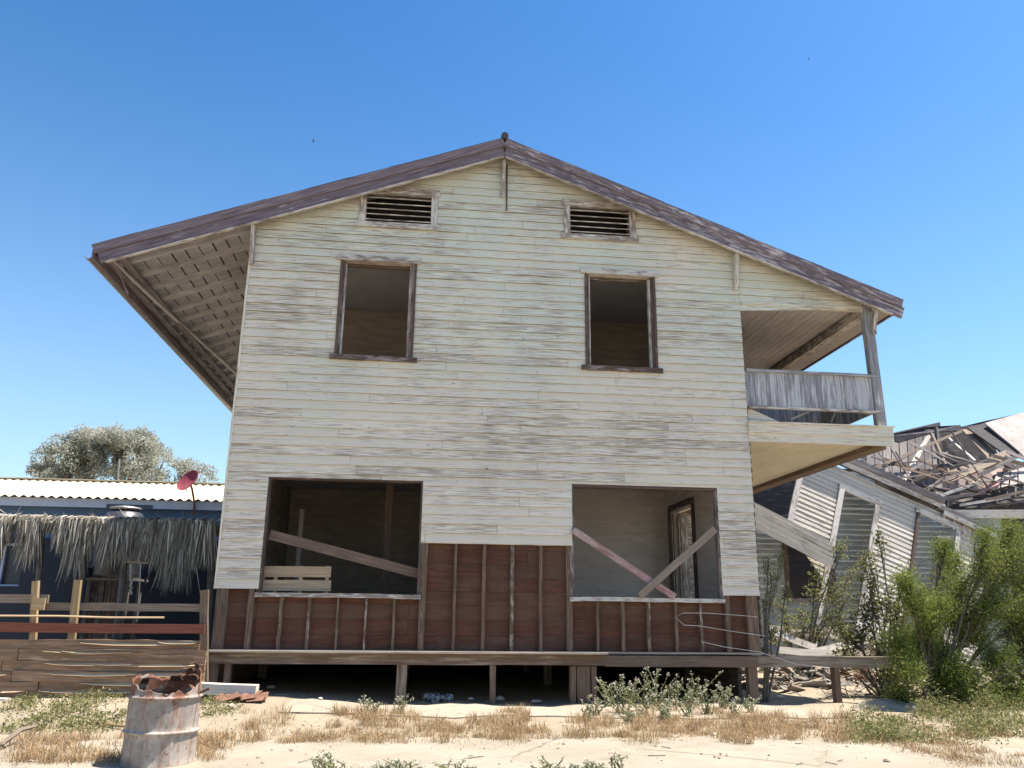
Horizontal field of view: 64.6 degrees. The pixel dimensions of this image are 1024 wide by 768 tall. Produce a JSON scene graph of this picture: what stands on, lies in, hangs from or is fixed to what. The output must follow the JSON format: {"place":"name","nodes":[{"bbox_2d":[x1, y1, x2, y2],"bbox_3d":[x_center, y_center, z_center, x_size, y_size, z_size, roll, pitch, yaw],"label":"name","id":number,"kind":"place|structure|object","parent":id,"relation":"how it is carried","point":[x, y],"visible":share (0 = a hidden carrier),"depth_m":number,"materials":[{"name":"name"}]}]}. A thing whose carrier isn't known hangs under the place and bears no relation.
{"place":"outdoors","nodes":[
{"label":"outdoors","id":0,"kind":"place"},
{"bbox_2d":[0,658,1023,748],"bbox_3d":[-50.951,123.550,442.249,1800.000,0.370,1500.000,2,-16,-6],"label":"ground","id":1,"kind":"structure","parent":0,"point":[515,684],"depth_m":12.18,"materials":[{"name":"beige sand"}]},
{"bbox_2d":[24,423,128,480],"bbox_3d":[-20.806,6.696,37.739,5.071,10.032,4.013,2,-16,-6],"label":"tamarisk tree","id":2,"kind":"object","parent":1,"relation":"on","point":[77,451],"visible":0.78,"depth_m":37.73,"materials":[{"name":"green plant"}]},
{"bbox_2d":[0,580,208,697],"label":"slab fence","id":3,"kind":"object","parent":1,"relation":"on","point":[71,664],"visible":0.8,"depth_m":10.43,"materials":[{"name":"brown wood"}]},
{"bbox_2d":[0,615,163,617],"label":"thin pole","id":4,"kind":"object","parent":3,"relation":"on","point":[71,616],"visible":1,"depth_m":10.44,"materials":[{"name":"brown wood"}]},
{"bbox_2d":[92,720,124,727],"bbox_3d":[-4.141,3.585,8.515,1.017,0.028,0.080,-9,-18,31],"label":"yellow stick","id":5,"kind":"object","parent":1,"relation":"on","point":[118,725],"visible":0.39,"depth_m":8.53,"materials":[{"name":"beige wood"}]},
{"bbox_2d":[0,506,220,648],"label":"palapa","id":6,"kind":"structure","parent":1,"relation":"on","point":[178,544],"depth_m":16.59,"materials":[{"name":"grey plant"}]},
{"bbox_2d":[127,561,148,621],"bbox_3d":[-7.804,3.815,16.545,0.803,1.998,0.268,-7,-17,27],"label":"hanging ornament","id":7,"kind":"object","parent":6,"relation":"hanging from","point":[130,577],"visible":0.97,"depth_m":16.39,"materials":[{"name":"white metal"}]},
{"bbox_2d":[0,477,224,640],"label":"blue house","id":8,"kind":"structure","parent":1,"relation":"on","point":[67,497],"depth_m":21.59,"materials":[{"name":"blue paint"}]},
{"bbox_2d":[0,543,23,585],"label":"window","id":9,"kind":"structure","parent":8,"relation":"in","point":[9,575],"depth_m":21.48,"materials":[{"name":"grey glass"}]},
{"bbox_2d":[84,569,118,639],"bbox_3d":[-10.858,6.056,21.477,0.794,2.230,0.050,2,-16,-6],"label":"door","id":10,"kind":"structure","parent":8,"relation":"in","point":[111,588],"depth_m":21.53,"materials":[{"name":"brown wood"}]},
{"bbox_2d":[117,459,119,479],"bbox_3d":[-12.612,2.771,25.968,0.082,0.744,0.050,2,-16,-6],"label":"antenna pole","id":11,"kind":"object","parent":8,"relation":"on","point":[118,469],"visible":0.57,"depth_m":25.95,"materials":[{"name":"grey metal"}]},
{"bbox_2d":[177,470,197,515],"bbox_3d":[-8.694,2.885,21.640,0.525,1.184,0.752,5,-16,-17],"label":"satellite dish","id":12,"kind":"object","parent":8,"relation":"attached to","point":[187,480],"visible":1,"depth_m":21.72,"materials":[{"name":"red metal"}]},
{"bbox_2d":[78,506,147,639],"bbox_3d":[-9.952,4.979,20.339,1.200,3.817,1.200,2,-16,-6],"label":"water tank","id":13,"kind":"object","parent":1,"relation":"on","point":[104,575],"visible":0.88,"depth_m":20.09,"materials":[{"name":"black plastic"}]},
{"bbox_2d":[0,684,243,733],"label":"weeds","id":14,"kind":"object","parent":1,"relation":"on","point":[61,704],"visible":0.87,"depth_m":9.13,"materials":[{"name":"green plant"}]},
{"bbox_2d":[89,422,178,483],"bbox_3d":[-17.861,6.626,37.664,4.868,10.192,3.897,-5,-16,19],"label":"tamarisk tree","id":15,"kind":"object","parent":1,"relation":"on","point":[145,448],"visible":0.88,"depth_m":37.98,"materials":[{"name":"green plant"}]},
{"bbox_2d":[165,457,219,482],"bbox_3d":[-15.348,7.502,37.597,3.378,8.533,1.891,-12,-20,38],"label":"tamarisk tree","id":16,"kind":"object","parent":1,"relation":"on","point":[183,466],"visible":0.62,"depth_m":38.01,"materials":[{"name":"green plant"}]},
{"bbox_2d":[202,682,258,694],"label":"white beam","id":17,"kind":"structure","parent":1,"relation":"on","point":[220,688],"depth_m":10.33,"materials":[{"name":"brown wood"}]},
{"bbox_2d":[215,690,268,701],"bbox_3d":[-3.423,3.937,10.215,0.648,0.120,0.367,2,-16,-6],"label":"scrap metal","id":18,"kind":"object","parent":1,"relation":"on","point":[255,697],"visible":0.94,"depth_m":10.16,"materials":[{"name":"red metal"}]},
{"bbox_2d":[357,695,382,711],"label":"path weed","id":19,"kind":"object","parent":1,"relation":"on","point":[371,702],"visible":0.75,"depth_m":9.71,"materials":[{"name":"green plant"}]},
{"bbox_2d":[393,693,413,711],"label":"path weed","id":20,"kind":"object","parent":1,"relation":"on","point":[400,703],"visible":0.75,"depth_m":9.97,"materials":[{"name":"green plant"}]},
{"bbox_2d":[423,692,453,702],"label":"litter","id":21,"kind":"object","parent":1,"relation":"on","point":[435,697],"visible":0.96,"depth_m":11.30,"materials":[{"name":"grey plastic"}]},
{"bbox_2d":[84,132,911,703],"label":"wooden house","id":22,"kind":"structure","parent":1,"relation":"on","point":[502,400],"depth_m":12.71,"materials":[{"name":"white wood"}]},
{"bbox_2d":[262,566,330,592],"bbox_3d":[-3.091,2.797,11.615,0.992,0.383,0.063,2,-16,-6],"label":"pallet","id":23,"kind":"object","parent":22,"relation":"in","point":[300,585],"visible":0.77,"depth_m":11.59,"materials":[{"name":"brown wood"}]},
{"bbox_2d":[329,254,421,362],"bbox_3d":[-2.112,-1.162,12.651,1.320,1.725,0.217,2,-16,-6],"label":"window frame","id":24,"kind":"structure","parent":22,"relation":"in","point":[398,263],"depth_m":12.67,"materials":[{"name":"brown wood"}]},
{"bbox_2d":[580,267,662,373],"bbox_3d":[1.740,-1.006,13.050,1.300,1.727,0.221,2,-16,-6],"label":"window frame","id":25,"kind":"structure","parent":22,"relation":"in","point":[595,274],"depth_m":13.09,"materials":[{"name":"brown wood"}]},
{"bbox_2d":[675,613,827,667],"bbox_3d":[3.508,3.741,11.823,2.302,0.762,0.009,2,-16,-6],"label":"wire","id":26,"kind":"object","parent":22,"relation":"hanging from","point":[745,633],"visible":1,"depth_m":11.80,"materials":[{"name":"grey metal"}]},
{"bbox_2d":[774,629,815,648],"bbox_3d":[5.044,4.569,14.451,0.714,0.370,0.104,-2,-16,11],"label":"broken plank","id":27,"kind":"object","parent":22,"relation":"on","point":[797,641],"visible":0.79,"depth_m":14.43,"materials":[{"name":"white wood"}]},
{"bbox_2d":[812,637,869,649],"bbox_3d":[5.798,4.708,14.503,1.772,0.375,0.093,8,-17,-25],"label":"broken plank","id":28,"kind":"object","parent":22,"relation":"on","point":[830,647],"visible":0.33,"depth_m":14.49,"materials":[{"name":"white wood"}]},
{"bbox_2d":[495,696,503,700],"bbox_3d":[-0.175,4.563,11.767,0.140,0.065,0.125,2,-16,-6],"label":"pale stone","id":29,"kind":"object","parent":1,"relation":"on","point":[499,698],"visible":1,"depth_m":11.72,"materials":[{"name":"grey stone"}]},
{"bbox_2d":[0,700,1023,767],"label":"dry grass","id":30,"kind":"structure","parent":1,"relation":"on","point":[515,727],"depth_m":8.43,"materials":[{"name":"beige plant"}]},
{"bbox_2d":[0,725,36,746],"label":"dead branch","id":31,"kind":"object","parent":30,"relation":"on","point":[14,734],"visible":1,"depth_m":7.44,"materials":[{"name":"grey wood"}]},
{"bbox_2d":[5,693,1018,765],"bbox_3d":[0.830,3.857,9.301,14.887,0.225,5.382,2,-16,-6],"label":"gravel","id":32,"kind":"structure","parent":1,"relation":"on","point":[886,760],"depth_m":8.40,"materials":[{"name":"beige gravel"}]},
{"bbox_2d":[579,702,592,721],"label":"desert weed","id":33,"kind":"object","parent":1,"relation":"on","point":[588,706],"visible":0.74,"depth_m":9.76,"materials":[{"name":"green plant"}]},
{"bbox_2d":[580,695,615,715],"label":"desert weed","id":34,"kind":"object","parent":1,"relation":"on","point":[596,702],"visible":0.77,"depth_m":10.09,"materials":[{"name":"green plant"}]},
{"bbox_2d":[598,684,617,698],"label":"path weed","id":35,"kind":"object","parent":1,"relation":"on","point":[606,690],"visible":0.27,"depth_m":11.93,"materials":[{"name":"green plant"}]},
{"bbox_2d":[590,673,636,713],"bbox_3d":[1.327,3.963,10.287,0.610,0.513,0.392,12,-19,-35],"label":"desert weed","id":36,"kind":"object","parent":1,"relation":"on","point":[621,700],"visible":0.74,"depth_m":10.27,"materials":[{"name":"green plant"}]},
{"bbox_2d":[617,706,642,723],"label":"desert weed","id":37,"kind":"object","parent":1,"relation":"on","point":[628,715],"visible":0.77,"depth_m":9.45,"materials":[{"name":"green plant"}]},
{"bbox_2d":[613,681,659,715],"bbox_3d":[1.585,3.993,10.243,0.581,0.461,0.412,-2,-16,11],"label":"desert weed","id":38,"kind":"object","parent":1,"relation":"on","point":[645,698],"visible":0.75,"depth_m":10.19,"materials":[{"name":"green plant"}]},
{"bbox_2d":[621,676,653,704],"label":"desert weed","id":39,"kind":"object","parent":1,"relation":"on","point":[635,685],"visible":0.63,"depth_m":11.27,"materials":[{"name":"green plant"}]},
{"bbox_2d":[647,689,672,717],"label":"desert weed","id":40,"kind":"object","parent":1,"relation":"on","point":[664,701],"visible":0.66,"depth_m":10.05,"materials":[{"name":"green plant"}]},
{"bbox_2d":[655,703,672,721],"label":"desert weed","id":41,"kind":"object","parent":1,"relation":"on","point":[662,712],"visible":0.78,"depth_m":9.49,"materials":[{"name":"green plant"}]},
{"bbox_2d":[667,678,701,705],"bbox_3d":[2.344,4.220,11.042,0.535,0.407,0.456,2,-16,-6],"label":"desert weed","id":42,"kind":"object","parent":1,"relation":"on","point":[675,693],"visible":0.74,"depth_m":10.96,"materials":[{"name":"green plant"}]},
{"bbox_2d":[676,670,722,705],"bbox_3d":[2.572,4.200,11.110,0.616,0.528,0.429,-5,-17,21],"label":"desert weed","id":43,"kind":"object","parent":1,"relation":"on","point":[691,688],"visible":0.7,"depth_m":11.13,"materials":[{"name":"green plant"}]},
{"bbox_2d":[717,693,751,716],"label":"desert weed","id":44,"kind":"object","parent":1,"relation":"on","point":[734,707],"visible":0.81,"depth_m":10.14,"materials":[{"name":"green plant"}]},
{"bbox_2d":[742,695,761,712],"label":"desert weed","id":45,"kind":"object","parent":1,"relation":"on","point":[750,705],"visible":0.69,"depth_m":10.50,"materials":[{"name":"green plant"}]},
{"bbox_2d":[758,546,792,702],"bbox_3d":[4.025,3.691,12.460,0.663,2.321,0.937,-1,-16,7],"label":"thin sapling","id":46,"kind":"object","parent":1,"relation":"on","point":[767,686],"visible":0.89,"depth_m":12.32,"materials":[{"name":"green plant"}]},
{"bbox_2d":[761,535,861,677],"bbox_3d":[5.790,4.189,15.247,2.444,2.694,1.494,2,-16,-6],"label":"sparse shrub","id":47,"kind":"object","parent":1,"relation":"on","point":[805,619],"visible":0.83,"depth_m":15.05,"materials":[{"name":"green plant"}]},
{"bbox_2d":[778,668,952,697],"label":"dry twigs","id":48,"kind":"object","parent":1,"relation":"on","point":[847,695],"visible":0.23,"depth_m":12.80,"materials":[{"name":"brown wood"}]},
{"bbox_2d":[839,644,901,694],"bbox_3d":[5.685,4.607,12.970,1.001,0.874,0.996,-13,-21,41],"label":"dead bush","id":49,"kind":"object","parent":1,"relation":"on","point":[860,676],"visible":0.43,"depth_m":12.91,"materials":[{"name":"brown plant"}]},
{"bbox_2d":[740,654,1023,691],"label":"rubble","id":50,"kind":"object","parent":1,"relation":"on","point":[824,673],"visible":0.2,"depth_m":14.24,"materials":[{"name":"grey wood"}]},
{"bbox_2d":[768,646,837,655],"bbox_3d":[5.068,4.639,14.018,1.366,0.199,0.092,0,-16,2],"label":"broken plank","id":51,"kind":"object","parent":50,"relation":"on","point":[798,651],"visible":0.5,"depth_m":14.01,"materials":[{"name":"white wood"}]},
{"bbox_2d":[768,625,847,642],"bbox_3d":[5.666,4.759,15.415,1.903,0.351,0.091,6,-16,-18],"label":"broken plank","id":52,"kind":"object","parent":50,"relation":"on","point":[783,640],"visible":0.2,"depth_m":15.35,"materials":[{"name":"white wood"}]},
{"bbox_2d":[770,625,857,640],"bbox_3d":[5.919,4.897,15.869,1.656,0.324,0.096,-4,-16,18],"label":"broken plank","id":53,"kind":"object","parent":50,"relation":"on","point":[825,637],"visible":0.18,"depth_m":15.96,"materials":[{"name":"white wood"}]},
{"bbox_2d":[822,647,876,655],"bbox_3d":[5.848,4.686,13.994,1.394,0.280,0.098,7,-17,-22],"label":"broken plank","id":54,"kind":"object","parent":50,"relation":"on","point":[860,654],"visible":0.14,"depth_m":14.04,"materials":[{"name":"white wood"}]},
{"bbox_2d":[823,527,950,698],"bbox_3d":[6.052,3.648,12.963,2.503,2.732,1.477,2,-16,-6],"label":"leafy shrub","id":55,"kind":"object","parent":1,"relation":"on","point":[871,603],"visible":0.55,"depth_m":12.87,"materials":[{"name":"green plant"}]},
{"bbox_2d":[752,412,1023,666],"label":"collapsed house","id":56,"kind":"structure","parent":1,"relation":"on","point":[910,492],"depth_m":20.28,"materials":[{"name":"white wood"}]},
{"bbox_2d":[782,543,836,601],"bbox_3d":[7.353,4.611,20.027,1.290,1.481,0.110,2,-16,-6],"label":"window frame","id":57,"kind":"structure","parent":56,"relation":"in","point":[787,577],"depth_m":19.91,"materials":[{"name":"grey wood"}]},
{"bbox_2d":[938,537,953,542],"bbox_3d":[11.184,3.983,20.641,0.703,0.125,0.110,2,-16,-6],"label":"window frame","id":58,"kind":"structure","parent":56,"relation":"in","point":[952,540],"depth_m":20.58,"materials":[{"name":"grey wood"}]},
{"bbox_2d":[852,698,933,711],"bbox_3d":[5.331,4.519,11.341,1.302,0.206,0.550,2,-16,-6],"label":"sand mound","id":59,"kind":"object","parent":1,"relation":"on","point":[889,704],"visible":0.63,"depth_m":11.18,"materials":[{"name":"grey sand"}]},
{"bbox_2d":[838,681,1023,744],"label":"ground cover","id":60,"kind":"object","parent":1,"relation":"on","point":[967,723],"visible":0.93,"depth_m":9.36,"materials":[{"name":"green plant"}]},
{"bbox_2d":[866,504,1023,709],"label":"mesquite shrub","id":61,"kind":"object","parent":1,"relation":"on","point":[953,608],"visible":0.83,"depth_m":11.80,"materials":[{"name":"green plant"}]},
{"bbox_2d":[0,736,1023,767],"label":"road","id":62,"kind":"structure","parent":0,"point":[683,753],"depth_m":7.33,"materials":[{"name":"beige sand"}]},
{"bbox_2d":[119,662,209,767],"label":"rusty barrel","id":63,"kind":"object","parent":62,"relation":"on","point":[161,729],"visible":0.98,"depth_m":6.61,"materials":[{"name":"white metal"}]},
{"bbox_2d":[309,751,334,767],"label":"road weed","id":64,"kind":"object","parent":62,"relation":"on","point":[331,760],"visible":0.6,"depth_m":6.35,"materials":[{"name":"green plant"}]},
{"bbox_2d":[314,750,331,767],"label":"road weed","id":65,"kind":"object","parent":62,"relation":"on","point":[327,756],"visible":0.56,"depth_m":6.49,"materials":[{"name":"green plant"}]},
{"bbox_2d":[312,754,346,767],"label":"road weed","id":66,"kind":"object","parent":62,"relation":"on","point":[322,759],"visible":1,"depth_m":6.12,"materials":[{"name":"green plant"}]},
{"bbox_2d":[350,759,397,767],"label":"road weed","id":67,"kind":"object","parent":62,"relation":"on","point":[377,765],"visible":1,"depth_m":5.90,"materials":[{"name":"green plant"}]},
{"bbox_2d":[371,761,398,767],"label":"road weed","id":68,"kind":"object","parent":62,"relation":"on","point":[380,766],"visible":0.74,"depth_m":6.20,"materials":[{"name":"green plant"}]},
{"bbox_2d":[383,757,415,767],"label":"road weed","id":69,"kind":"object","parent":62,"relation":"on","point":[398,761],"visible":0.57,"depth_m":6.33,"materials":[{"name":"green plant"}]},
{"bbox_2d":[391,758,420,767],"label":"road weed","id":70,"kind":"object","parent":62,"relation":"on","point":[396,763],"visible":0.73,"depth_m":6.28,"materials":[{"name":"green plant"}]},
{"bbox_2d":[405,760,424,767],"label":"road weed","id":71,"kind":"object","parent":62,"relation":"on","point":[412,764],"visible":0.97,"depth_m":6.10,"materials":[{"name":"green plant"}]},
{"bbox_2d":[432,757,470,767],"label":"road weed","id":72,"kind":"object","parent":62,"relation":"on","point":[442,766],"visible":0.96,"depth_m":6.19,"materials":[{"name":"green plant"}]},
{"bbox_2d":[456,756,476,767],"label":"road weed","id":73,"kind":"object","parent":62,"relation":"on","point":[460,764],"visible":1,"depth_m":6.19,"materials":[{"name":"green plant"}]},
{"bbox_2d":[530,759,561,767],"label":"road weed","id":74,"kind":"object","parent":62,"relation":"on","point":[545,766],"visible":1,"depth_m":6.17,"materials":[{"name":"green plant"}]},
{"bbox_2d":[537,754,565,767],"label":"road weed","id":75,"kind":"object","parent":62,"relation":"on","point":[545,762],"visible":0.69,"depth_m":6.31,"materials":[{"name":"green plant"}]},
{"bbox_2d":[562,762,578,767],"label":"road weed","id":76,"kind":"object","parent":62,"relation":"on","point":[571,765],"visible":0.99,"depth_m":6.50,"materials":[{"name":"green plant"}]},
{"bbox_2d":[579,759,590,767],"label":"road weed","id":77,"kind":"object","parent":62,"relation":"on","point":[588,764],"visible":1,"depth_m":6.09,"materials":[{"name":"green plant"}]},
{"bbox_2d":[583,758,603,767],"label":"road weed","id":78,"kind":"object","parent":62,"relation":"on","point":[596,766],"visible":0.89,"depth_m":6.33,"materials":[{"name":"green plant"}]},
{"bbox_2d":[584,760,604,767],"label":"road weed","id":79,"kind":"object","parent":62,"relation":"on","point":[594,762],"visible":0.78,"depth_m":6.36,"materials":[{"name":"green plant"}]},
{"bbox_2d":[609,751,629,767],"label":"road weed","id":80,"kind":"object","parent":62,"relation":"on","point":[614,756],"visible":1,"depth_m":6.59,"materials":[{"name":"green plant"}]},
{"bbox_2d":[0,0,1023,483],"label":"sky","id":81,"kind":"structure","parent":0,"point":[889,159],"materials":[{"name":"blue"}]},
{"bbox_2d":[531,699,541,702],"bbox_3d":[0.349,4.521,11.558,0.165,0.041,0.111,2,-16,-6],"label":"pale stone","id":82,"kind":"object","parent":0,"point":[535,701],"visible":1,"depth_m":11.52,"materials":[{"name":"grey stone"}]},
{"bbox_2d":[279,699,839,719],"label":"concrete path","id":83,"kind":"structure","parent":0,"point":[303,706],"depth_m":10.43,"materials":[{"name":"beige concrete"}]},
{"bbox_2d":[595,677,615,706],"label":"desert weed","id":84,"kind":"object","parent":83,"relation":"on","point":[606,699],"visible":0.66,"depth_m":10.98,"materials":[{"name":"green plant"}]},
{"bbox_2d":[638,667,676,707],"bbox_3d":[1.927,4.103,10.905,0.700,0.566,0.407,9,-17,-26],"label":"desert weed","id":85,"kind":"object","parent":83,"relation":"on","point":[656,682],"visible":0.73,"depth_m":10.94,"materials":[{"name":"green plant"}]},
{"bbox_2d":[666,689,697,716],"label":"desert weed","id":86,"kind":"object","parent":83,"relation":"on","point":[680,705],"visible":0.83,"depth_m":10.14,"materials":[{"name":"green plant"}]},
{"bbox_2d":[694,684,719,714],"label":"desert weed","id":87,"kind":"object","parent":83,"relation":"on","point":[707,709],"visible":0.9,"depth_m":10.35,"materials":[{"name":"green plant"}]},
{"bbox_2d":[711,682,732,708],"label":"desert weed","id":88,"kind":"object","parent":83,"relation":"on","point":[723,699],"visible":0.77,"depth_m":10.80,"materials":[{"name":"green plant"}]}
]}

